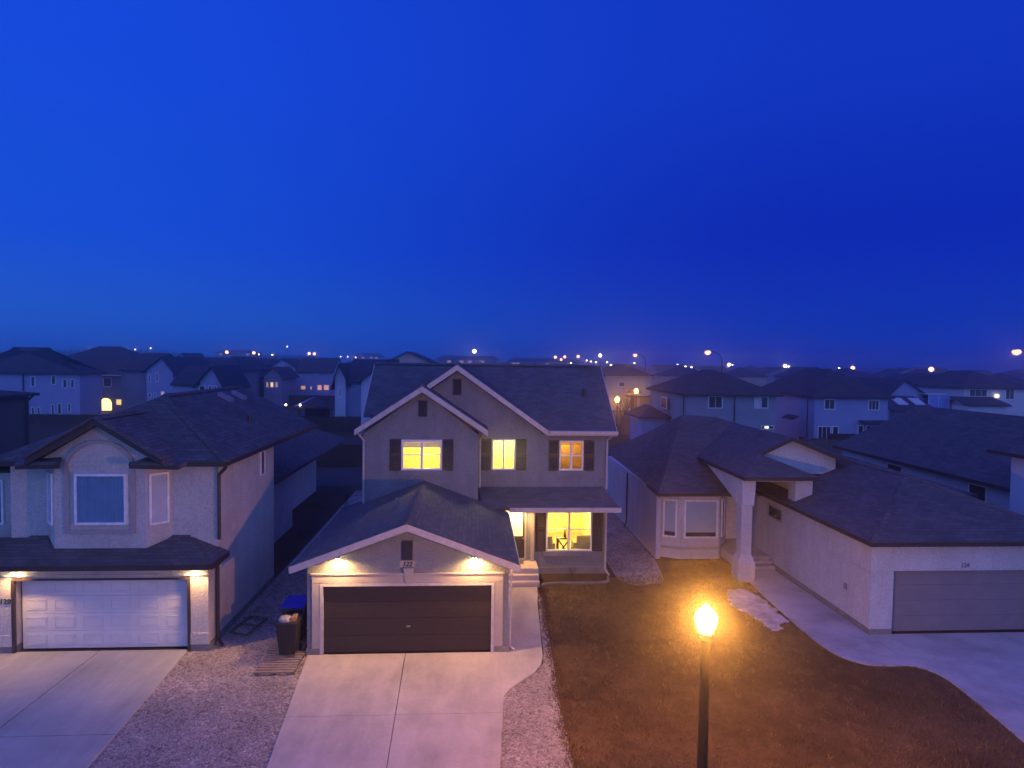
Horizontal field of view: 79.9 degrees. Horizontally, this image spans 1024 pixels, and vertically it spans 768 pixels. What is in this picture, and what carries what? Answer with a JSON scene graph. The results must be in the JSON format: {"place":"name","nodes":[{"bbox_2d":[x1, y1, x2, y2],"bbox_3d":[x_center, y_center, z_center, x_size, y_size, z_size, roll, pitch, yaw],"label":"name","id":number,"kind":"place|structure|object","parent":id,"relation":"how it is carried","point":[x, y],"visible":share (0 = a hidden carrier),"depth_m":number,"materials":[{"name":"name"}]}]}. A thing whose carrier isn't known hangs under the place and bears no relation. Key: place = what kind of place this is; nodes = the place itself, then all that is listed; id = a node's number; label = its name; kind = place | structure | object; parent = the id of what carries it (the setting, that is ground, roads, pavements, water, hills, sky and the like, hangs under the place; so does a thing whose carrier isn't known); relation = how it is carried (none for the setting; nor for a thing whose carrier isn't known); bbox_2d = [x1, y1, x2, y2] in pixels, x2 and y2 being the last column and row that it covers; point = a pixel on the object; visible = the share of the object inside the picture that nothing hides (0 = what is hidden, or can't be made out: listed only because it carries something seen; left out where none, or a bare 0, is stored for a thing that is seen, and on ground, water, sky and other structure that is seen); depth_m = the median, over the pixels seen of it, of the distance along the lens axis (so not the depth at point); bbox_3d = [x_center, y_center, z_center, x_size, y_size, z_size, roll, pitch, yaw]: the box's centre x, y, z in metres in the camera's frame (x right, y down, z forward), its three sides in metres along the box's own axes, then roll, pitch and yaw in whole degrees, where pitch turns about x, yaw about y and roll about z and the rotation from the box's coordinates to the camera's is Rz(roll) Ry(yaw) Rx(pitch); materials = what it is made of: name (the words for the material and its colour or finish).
{"place":"outdoors","nodes":[
{"label":"outdoors","id":0,"kind":"place"},
{"bbox_2d":[0,390,39,453],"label":"house","id":1,"kind":"structure","parent":0,"point":[14,420],"depth_m":41.78,"materials":[{"name":"grey metal"}]},
{"bbox_2d":[0,347,106,414],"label":"house","id":2,"kind":"structure","parent":0,"point":[60,383],"depth_m":76.90,"materials":[{"name":"paint"}]},
{"bbox_2d":[30,376,35,386],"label":"window","id":3,"kind":"structure","parent":2,"relation":"in","point":[32,378],"depth_m":76.56,"materials":[{"name":"glass"}]},
{"bbox_2d":[0,649,187,767],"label":"driveway","id":4,"kind":"structure","parent":0,"point":[68,709],"depth_m":15.16,"materials":[{"name":"concrete"}]},
{"bbox_2d":[67,346,140,413],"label":"house","id":5,"kind":"structure","parent":0,"point":[110,360],"depth_m":91.70,"materials":[{"name":"plastic"}]},
{"bbox_2d":[102,398,111,409],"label":"arched window","id":6,"kind":"structure","parent":5,"relation":"in","point":[106,403],"depth_m":89.73,"materials":[{"name":"yellow"}]},
{"bbox_2d":[103,378,111,386],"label":"window","id":7,"kind":"structure","parent":5,"relation":"in","point":[107,382],"depth_m":89.66,"materials":[{"name":"glass"}]},
{"bbox_2d":[118,353,210,410],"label":"house","id":8,"kind":"structure","parent":0,"point":[145,377],"depth_m":83.12,"materials":[{"name":"paint"}]},
{"bbox_2d":[0,386,345,653],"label":"two storey house","id":9,"kind":"structure","parent":0,"point":[164,520],"depth_m":17.90,"materials":[{"name":"paint"}]},
{"bbox_2d":[0,480,4,524],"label":"window","id":10,"kind":"structure","parent":9,"relation":"in","point":[2,518],"depth_m":18.82,"materials":[{"name":"glass"}]},
{"bbox_2d":[46,471,53,525],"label":"window","id":11,"kind":"structure","parent":9,"relation":"in","point":[49,476],"depth_m":17.81,"materials":[{"name":"glass"}]},
{"bbox_2d":[74,473,128,524],"bbox_3d":[-11.833,3.317,17.625,1.450,1.480,0.120,1,2,-3],"label":"window","id":12,"kind":"structure","parent":9,"relation":"in","point":[99,498],"depth_m":17.62,"materials":[{"name":"glass"}]},
{"bbox_2d":[22,580,186,648],"bbox_3d":[-11.797,6.662,17.836,4.700,2.053,0.059,1,2,-3],"label":"garage door","id":13,"kind":"structure","parent":9,"relation":"in","point":[97,613],"depth_m":17.81,"materials":[{"name":"metal"}]},
{"bbox_2d":[149,471,169,525],"bbox_3d":[-10.380,3.362,17.991,0.070,1.520,0.540,3,3,42],"label":"window","id":14,"kind":"structure","parent":9,"relation":"in","point":[159,491],"depth_m":17.99,"materials":[{"name":"glass"}]},
{"bbox_2d":[260,450,265,475],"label":"window","id":15,"kind":"structure","parent":9,"relation":"in","point":[262,454],"depth_m":22.15,"materials":[{"name":"plastic"}]},
{"bbox_2d":[177,353,203,356],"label":"house","id":16,"kind":"structure","parent":0,"point":[191,355],"depth_m":149.10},
{"bbox_2d":[170,365,250,392],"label":"house","id":17,"kind":"structure","parent":0,"point":[190,378],"depth_m":68.86,"materials":[{"name":"plastic"}]},
{"bbox_2d":[205,357,227,365],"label":"house","id":18,"kind":"structure","parent":0,"point":[214,360],"depth_m":113.05,"materials":[{"name":"grey"}]},
{"bbox_2d":[260,366,299,406],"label":"house","id":19,"kind":"structure","parent":0,"point":[280,385],"depth_m":105.97,"materials":[{"name":"plastic"}]},
{"bbox_2d":[328,399,334,421],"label":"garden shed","id":20,"kind":"structure","parent":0,"point":[331,407],"depth_m":82.92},
{"bbox_2d":[316,468,361,485],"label":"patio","id":21,"kind":"structure","parent":0,"point":[339,477],"depth_m":44.18,"materials":[{"name":"concrete"}]},
{"bbox_2d":[340,442,362,460],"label":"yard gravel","id":22,"kind":"structure","parent":0,"point":[350,443],"depth_m":61.98,"materials":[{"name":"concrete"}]},
{"bbox_2d":[330,359,399,431],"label":"house","id":23,"kind":"structure","parent":0,"point":[350,383],"depth_m":74.03,"materials":[{"name":"paint"}]},
{"bbox_2d":[354,353,385,358],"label":"long building","id":24,"kind":"structure","parent":0,"point":[368,356],"depth_m":464.19,"materials":[{"name":"grey"}]},
{"bbox_2d":[267,587,542,767],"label":"driveway","id":25,"kind":"structure","parent":0,"point":[341,711],"depth_m":15.04,"materials":[{"name":"concrete"}]},
{"bbox_2d":[386,658,404,767],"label":"driveway joint","id":26,"kind":"object","parent":25,"relation":"on","point":[395,715],"visible":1,"depth_m":14.53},
{"bbox_2d":[392,351,438,362],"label":"house","id":27,"kind":"structure","parent":0,"point":[409,357],"depth_m":99.11,"materials":[{"name":"grey"}]},
{"bbox_2d":[293,412,629,418],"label":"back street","id":28,"kind":"structure","parent":0,"point":[626,416],"depth_m":95.50,"materials":[{"name":"asphalt"}]},
{"bbox_2d":[435,355,500,363],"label":"long building","id":29,"kind":"structure","parent":0,"point":[468,359],"depth_m":339.34,"materials":[{"name":"grey"}]},
{"bbox_2d":[0,0,1023,373],"label":"sky","id":30,"kind":"structure","parent":0,"point":[820,183],"materials":[{"name":"blue"}]},
{"bbox_2d":[19,390,1023,668],"bbox_3d":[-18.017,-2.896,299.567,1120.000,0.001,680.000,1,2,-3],"label":"ground","id":31,"kind":"structure","parent":0,"point":[317,510],"depth_m":32.19,"materials":[{"name":"concrete"}]},
{"bbox_2d":[29,414,100,423],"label":"fence","id":32,"kind":"object","parent":31,"relation":"on","point":[56,419],"visible":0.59,"depth_m":75.99,"materials":[{"name":"brown wood"}]},
{"bbox_2d":[88,491,361,767],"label":"gravel bed","id":33,"kind":"object","parent":31,"relation":"on","point":[273,596],"visible":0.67,"depth_m":15.14,"materials":[{"name":"gravel"}]},
{"bbox_2d":[229,615,267,635],"bbox_3d":[-8.331,7.616,19.343,0.754,0.140,1.453,1,2,7],"label":"wooden frame","id":34,"kind":"object","parent":33,"relation":"on","point":[231,631],"visible":1,"depth_m":19.30,"materials":[{"name":"brown wood"}]},
{"bbox_2d":[254,651,305,675],"bbox_3d":[-6.449,7.780,17.076,1.091,0.101,1.200,1,2,-3],"label":"pallet","id":35,"kind":"object","parent":33,"relation":"on","point":[285,663],"visible":0.91,"depth_m":16.93,"materials":[{"name":"brown wood"}]},
{"bbox_2d":[267,635,306,650],"bbox_3d":[-6.597,7.732,18.313,1.072,0.101,1.170,1,2,-3],"label":"pallet","id":36,"kind":"object","parent":33,"relation":"on","point":[274,645],"visible":0.33,"depth_m":18.02,"materials":[{"name":"grey wood"}]},
{"bbox_2d":[274,614,305,654],"bbox_3d":[-6.366,7.197,17.562,0.630,1.028,0.893,1,2,-3],"label":"wheelie bin","id":37,"kind":"object","parent":36,"relation":"on","point":[288,636],"visible":0.88,"depth_m":17.21,"materials":[{"name":"black plastic"}]},
{"bbox_2d":[278,615,290,622],"bbox_3d":[-6.419,6.681,17.331,0.387,0.240,0.359,2,2,20],"label":"rubbish bag","id":38,"kind":"object","parent":37,"relation":"in","point":[284,618],"visible":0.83,"depth_m":17.23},
{"bbox_2d":[280,595,306,639],"bbox_3d":[-6.494,7.080,18.388,0.675,1.197,0.815,1,2,-3],"label":"wheelie bin","id":39,"kind":"object","parent":36,"relation":"on","point":[292,604],"visible":0.59,"depth_m":18.19,"materials":[{"name":"blue plastic"}]},
{"bbox_2d":[215,350,261,357],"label":"long building","id":40,"kind":"structure","parent":31,"relation":"on","point":[247,353],"depth_m":438.78,"materials":[{"name":"grey"}]},
{"bbox_2d":[218,356,270,397],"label":"house","id":41,"kind":"structure","parent":31,"relation":"on","point":[254,370],"depth_m":103.86,"materials":[{"name":"plastic"}]},
{"bbox_2d":[257,358,278,366],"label":"house","id":42,"kind":"structure","parent":31,"relation":"on","point":[269,362],"depth_m":123.95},
{"bbox_2d":[270,358,341,395],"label":"house","id":43,"kind":"structure","parent":31,"relation":"on","point":[316,375],"depth_m":118.18,"materials":[{"name":"plastic"}]},
{"bbox_2d":[294,397,329,417],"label":"house","id":44,"kind":"structure","parent":31,"relation":"on","point":[315,402],"depth_m":86.25,"materials":[{"name":"grey wood"}]},
{"bbox_2d":[289,395,334,405],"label":"fence","id":45,"kind":"object","parent":31,"relation":"on","point":[294,400],"visible":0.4,"depth_m":110.13,"materials":[{"name":"brown wood"}]},
{"bbox_2d":[301,416,360,430],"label":"fence","id":46,"kind":"object","parent":31,"relation":"on","point":[324,423],"visible":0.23,"depth_m":72.12,"materials":[{"name":"brown wood"}]},
{"bbox_2d":[316,444,362,466],"bbox_3d":[-11.762,5.654,48.702,11.600,1.840,0.130,1,2,-3],"label":"fence","id":47,"kind":"object","parent":31,"relation":"on","point":[351,454],"visible":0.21,"depth_m":48.54,"materials":[{"name":"brown wood"}]},
{"bbox_2d":[289,362,620,655],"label":"two storey house","id":48,"kind":"structure","parent":31,"relation":"on","point":[474,494],"depth_m":23.19,"materials":[{"name":"paint"}]},
{"bbox_2d":[324,585,490,652],"bbox_3d":[-3.026,6.812,17.815,4.830,1.983,0.080,1,2,-3],"label":"garage door","id":49,"kind":"structure","parent":48,"relation":"in","point":[356,618],"depth_m":17.80,"materials":[{"name":"metal"}]},
{"bbox_2d":[401,440,441,469],"bbox_3d":[-3.428,2.695,23.242,1.530,1.160,0.070,1,2,-3],"label":"window","id":50,"kind":"structure","parent":48,"relation":"in","point":[402,441],"depth_m":23.21,"materials":[{"name":"plastic"}]},
{"bbox_2d":[492,439,515,469],"bbox_3d":[-0.334,2.805,24.333,0.940,1.220,0.070,1,2,-3],"label":"window","id":51,"kind":"structure","parent":48,"relation":"in","point":[503,440],"depth_m":24.30,"materials":[{"name":"plastic"}]},
{"bbox_2d":[504,510,524,557],"bbox_3d":[0.036,5.978,24.442,0.940,2.000,0.097,1,2,-3],"label":"front door","id":52,"kind":"structure","parent":48,"relation":"in","point":[517,519],"depth_m":24.46,"materials":[{"name":"grey"}]},
{"bbox_2d":[547,536,555,548],"bbox_3d":[1.258,6.662,25.314,1.020,0.920,0.760,1,2,-3],"label":"armchair","id":53,"kind":"object","parent":48,"relation":"in","point":[551,543],"visible":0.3,"depth_m":24.95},
{"bbox_2d":[556,536,567,548],"bbox_3d":[2.138,6.791,25.652,0.540,0.760,0.400,1,2,-3],"label":"side table","id":54,"kind":"object","parent":48,"relation":"in","point":[558,538],"visible":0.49,"depth_m":25.48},
{"bbox_2d":[546,513,591,550],"bbox_3d":[2.296,5.841,24.607,1.850,1.760,0.070,1,2,-3],"label":"window","id":55,"kind":"structure","parent":48,"relation":"in","point":[590,528],"depth_m":24.60,"materials":[{"name":"plastic"}]},
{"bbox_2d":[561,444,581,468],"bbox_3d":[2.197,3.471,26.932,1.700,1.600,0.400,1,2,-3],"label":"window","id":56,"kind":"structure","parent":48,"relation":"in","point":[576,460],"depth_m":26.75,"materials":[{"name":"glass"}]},
{"bbox_2d":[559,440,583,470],"bbox_3d":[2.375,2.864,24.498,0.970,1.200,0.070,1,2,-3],"label":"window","id":57,"kind":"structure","parent":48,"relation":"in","point":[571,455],"depth_m":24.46,"materials":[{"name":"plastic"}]},
{"bbox_2d":[571,535,589,548],"bbox_3d":[3.019,6.677,25.520,1.020,0.920,0.760,1,2,-3],"label":"armchair","id":58,"kind":"object","parent":48,"relation":"in","point":[581,542],"visible":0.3,"depth_m":25.14,"materials":[{"name":"fabric"}]},
{"bbox_2d":[0,347,923,372],"bbox_3d":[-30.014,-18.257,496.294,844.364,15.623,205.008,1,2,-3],"label":"treeline","id":59,"kind":"object","parent":31,"relation":"on","point":[309,356],"visible":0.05,"depth_m":427.13,"materials":[{"name":"plant"}]},
{"bbox_2d":[500,591,572,767],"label":"gravel strip","id":60,"kind":"object","parent":31,"relation":"on","point":[507,696],"visible":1,"depth_m":14.40,"materials":[{"name":"gravel"}]},
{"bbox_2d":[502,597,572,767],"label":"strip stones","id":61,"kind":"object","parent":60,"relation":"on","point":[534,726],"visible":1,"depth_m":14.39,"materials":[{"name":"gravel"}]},
{"bbox_2d":[612,398,632,433],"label":"bare shrub","id":62,"kind":"object","parent":31,"relation":"on","point":[626,410],"visible":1,"depth_m":73.19,"materials":[{"name":"plant"}]},
{"bbox_2d":[607,415,1023,634],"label":"bungalow","id":63,"kind":"object","parent":31,"relation":"on","point":[868,547],"visible":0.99,"depth_m":23.03,"materials":[{"name":"paint"}]},
{"bbox_2d":[662,498,677,537],"bbox_3d":[6.930,5.879,26.825,0.600,1.680,0.080,2,2,22],"label":"window","id":64,"kind":"structure","parent":63,"relation":"in","point":[669,505],"depth_m":26.82,"materials":[{"name":"glass"}]},
{"bbox_2d":[684,500,718,537],"bbox_3d":[8.255,5.900,26.715,1.500,1.680,0.080,1,2,-3],"label":"window","id":65,"kind":"structure","parent":63,"relation":"in","point":[700,516],"depth_m":26.71,"materials":[{"name":"glass"}]},
{"bbox_2d":[721,497,725,536],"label":"window","id":66,"kind":"structure","parent":63,"relation":"in","point":[723,499],"depth_m":27.08,"materials":[{"name":"glass"}]},
{"bbox_2d":[725,497,736,537],"bbox_3d":[10.211,6.125,28.468,0.880,2.110,0.075,1,2,-3],"label":"front door","id":67,"kind":"structure","parent":63,"relation":"in","point":[731,506],"depth_m":28.43,"materials":[{"name":"white paint"}]},
{"bbox_2d":[767,503,782,522],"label":"window","id":68,"kind":"structure","parent":63,"relation":"in","point":[773,512],"depth_m":25.49,"materials":[{"name":"glass"}]},
{"bbox_2d":[891,570,1023,630],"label":"garage door","id":69,"kind":"structure","parent":63,"relation":"in","point":[964,599],"depth_m":19.73,"materials":[{"name":"metal"}]},
{"bbox_2d":[857,377,954,419],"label":"house","id":70,"kind":"structure","parent":31,"relation":"on","point":[907,394],"depth_m":89.46,"materials":[{"name":"plastic"}]},
{"bbox_2d":[903,369,947,373],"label":"house","id":71,"kind":"structure","parent":31,"relation":"on","point":[926,371],"depth_m":179.46,"materials":[{"name":"grey"}]},
{"bbox_2d":[908,371,1023,415],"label":"house","id":72,"kind":"structure","parent":31,"relation":"on","point":[971,391],"depth_m":88.70,"materials":[{"name":"plastic"}]},
{"bbox_2d":[969,389,987,396],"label":"window","id":73,"kind":"structure","parent":72,"relation":"in","point":[972,392],"depth_m":88.25,"materials":[{"name":"glass"}]},
{"bbox_2d":[1005,389,1014,399],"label":"window","id":74,"kind":"structure","parent":72,"relation":"in","point":[1009,393],"depth_m":88.55,"materials":[{"name":"glass"}]},
{"bbox_2d":[505,358,584,364],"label":"long building","id":75,"kind":"structure","parent":0,"point":[538,361],"depth_m":352.23,"materials":[{"name":"grey"}]},
{"bbox_2d":[602,364,653,410],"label":"house","id":76,"kind":"structure","parent":0,"point":[624,382],"depth_m":109.54,"materials":[{"name":"plastic"}]},
{"bbox_2d":[606,513,662,584],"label":"gravel path","id":77,"kind":"structure","parent":0,"point":[628,554],"depth_m":26.96,"materials":[{"name":"gravel"}]},
{"bbox_2d":[624,364,649,372],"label":"house","id":78,"kind":"structure","parent":0,"point":[638,367],"depth_m":252.19,"materials":[{"name":"grey"}]},
{"bbox_2d":[648,364,684,376],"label":"house","id":79,"kind":"structure","parent":0,"point":[655,368],"depth_m":262.71,"materials":[{"name":"grey"}]},
{"bbox_2d":[653,367,697,384],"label":"house","id":80,"kind":"structure","parent":0,"point":[668,375],"depth_m":168.53,"materials":[{"name":"grey"}]},
{"bbox_2d":[625,369,782,439],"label":"house","id":81,"kind":"structure","parent":0,"point":[712,393],"depth_m":59.91,"materials":[{"name":"plastic"}]},
{"bbox_2d":[661,396,666,408],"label":"window","id":82,"kind":"structure","parent":81,"relation":"in","point":[663,399],"depth_m":64.61,"materials":[{"name":"glass"}]},
{"bbox_2d":[708,396,722,408],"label":"window","id":83,"kind":"structure","parent":81,"relation":"in","point":[714,402],"depth_m":59.36,"materials":[{"name":"glass"}]},
{"bbox_2d":[754,396,768,408],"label":"window","id":84,"kind":"structure","parent":81,"relation":"in","point":[759,402],"depth_m":59.64,"materials":[{"name":"glass"}]},
{"bbox_2d":[694,366,727,371],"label":"house","id":85,"kind":"structure","parent":0,"point":[716,368],"depth_m":257.75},
{"bbox_2d":[722,367,768,386],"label":"house","id":86,"kind":"structure","parent":0,"point":[752,377],"depth_m":170.39,"materials":[{"name":"grey"}]},
{"bbox_2d":[753,367,787,383],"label":"house","id":87,"kind":"structure","parent":0,"point":[770,372],"depth_m":209.85,"materials":[{"name":"grey"}]},
{"bbox_2d":[535,558,1023,767],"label":"lawn","id":88,"kind":"structure","parent":0,"point":[770,685],"depth_m":15.73,"materials":[{"name":"plant"}]},
{"bbox_2d":[539,573,606,584],"bbox_3d":[2.433,7.675,24.014,2.810,0.001,1.330,1,2,-3],"label":"planting bed","id":89,"kind":"object","parent":88,"relation":"on","point":[562,577],"visible":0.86,"depth_m":24.23,"materials":[{"name":"soil"}]},
{"bbox_2d":[540,576,608,586],"bbox_3d":[2.513,7.675,23.569,2.978,0.100,0.544,0,2,-19],"label":"bed edging","id":90,"kind":"object","parent":88,"relation":"on","point":[572,583],"visible":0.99,"depth_m":23.50,"materials":[{"name":"concrete"}]},
{"bbox_2d":[697,628,713,767],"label":"lamp post","id":91,"kind":"object","parent":88,"relation":"on","point":[705,636],"visible":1,"depth_m":10.88,"materials":[{"name":"black metal"}]},
{"bbox_2d":[727,589,788,630],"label":"snow","id":92,"kind":"structure","parent":88,"relation":"on","point":[745,599],"depth_m":21.32,"materials":[{"name":"snow"}]},
{"bbox_2d":[773,367,819,380],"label":"house","id":93,"kind":"structure","parent":0,"point":[785,373],"depth_m":171.69,"materials":[{"name":"grey"}]},
{"bbox_2d":[761,368,894,442],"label":"house","id":94,"kind":"structure","parent":0,"point":[821,404],"depth_m":64.65,"materials":[{"name":"paint"}]},
{"bbox_2d":[817,426,830,437],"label":"window","id":95,"kind":"structure","parent":94,"relation":"in","point":[823,431],"depth_m":64.28,"materials":[{"name":"plastic"}]},
{"bbox_2d":[824,399,834,409],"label":"window","id":96,"kind":"structure","parent":94,"relation":"in","point":[829,404],"depth_m":64.20,"materials":[{"name":"glass"}]},
{"bbox_2d":[832,426,838,433],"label":"window","id":97,"kind":"structure","parent":94,"relation":"in","point":[835,429],"depth_m":64.36,"materials":[{"name":"plastic"}]},
{"bbox_2d":[868,400,879,409],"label":"window","id":98,"kind":"structure","parent":94,"relation":"in","point":[872,404],"depth_m":64.50,"materials":[{"name":"glass"}]},
{"bbox_2d":[749,569,912,666],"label":"path","id":99,"kind":"structure","parent":0,"point":[823,625],"depth_m":20.12,"materials":[{"name":"concrete"}]},
{"bbox_2d":[834,368,881,379],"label":"house","id":100,"kind":"structure","parent":0,"point":[853,374],"depth_m":176.34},
{"bbox_2d":[873,369,910,376],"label":"house","id":101,"kind":"structure","parent":0,"point":[884,373],"depth_m":221.12,"materials":[{"name":"grey"}]},
{"bbox_2d":[882,373,909,378],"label":"house","id":102,"kind":"structure","parent":0,"point":[895,376],"depth_m":142.73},
{"bbox_2d":[901,373,937,379],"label":"house","id":103,"kind":"structure","parent":0,"point":[913,376],"depth_m":112.22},
{"bbox_2d":[832,406,1023,514],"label":"long roofed house","id":104,"kind":"structure","parent":0,"point":[981,454],"depth_m":33.47,"materials":[{"name":"grey metal"}]},
{"bbox_2d":[886,462,902,471],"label":"window","id":105,"kind":"structure","parent":104,"relation":"in","point":[888,465],"depth_m":35.54,"materials":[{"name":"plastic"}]},
{"bbox_2d":[968,483,987,501],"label":"window","id":106,"kind":"structure","parent":104,"relation":"in","point":[980,490],"depth_m":29.55,"materials":[{"name":"plastic"}]},
{"bbox_2d":[909,367,948,370],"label":"house","id":107,"kind":"structure","parent":0,"point":[912,368],"depth_m":269.44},
{"bbox_2d":[870,632,1023,742],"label":"driveway","id":108,"kind":"structure","parent":0,"point":[985,671],"depth_m":17.64,"materials":[{"name":"concrete"}]},
{"bbox_2d":[959,370,993,374],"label":"house","id":109,"kind":"structure","parent":0,"point":[985,372],"depth_m":271.25,"materials":[{"name":"grey"}]},
{"bbox_2d":[990,371,1023,378],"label":"house","id":110,"kind":"structure","parent":0,"point":[1016,374],"depth_m":218.86,"materials":[{"name":"grey"}]},
{"bbox_2d":[991,373,1023,384],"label":"house","id":111,"kind":"structure","parent":0,"point":[1010,378],"depth_m":135.36,"materials":[{"name":"grey"}]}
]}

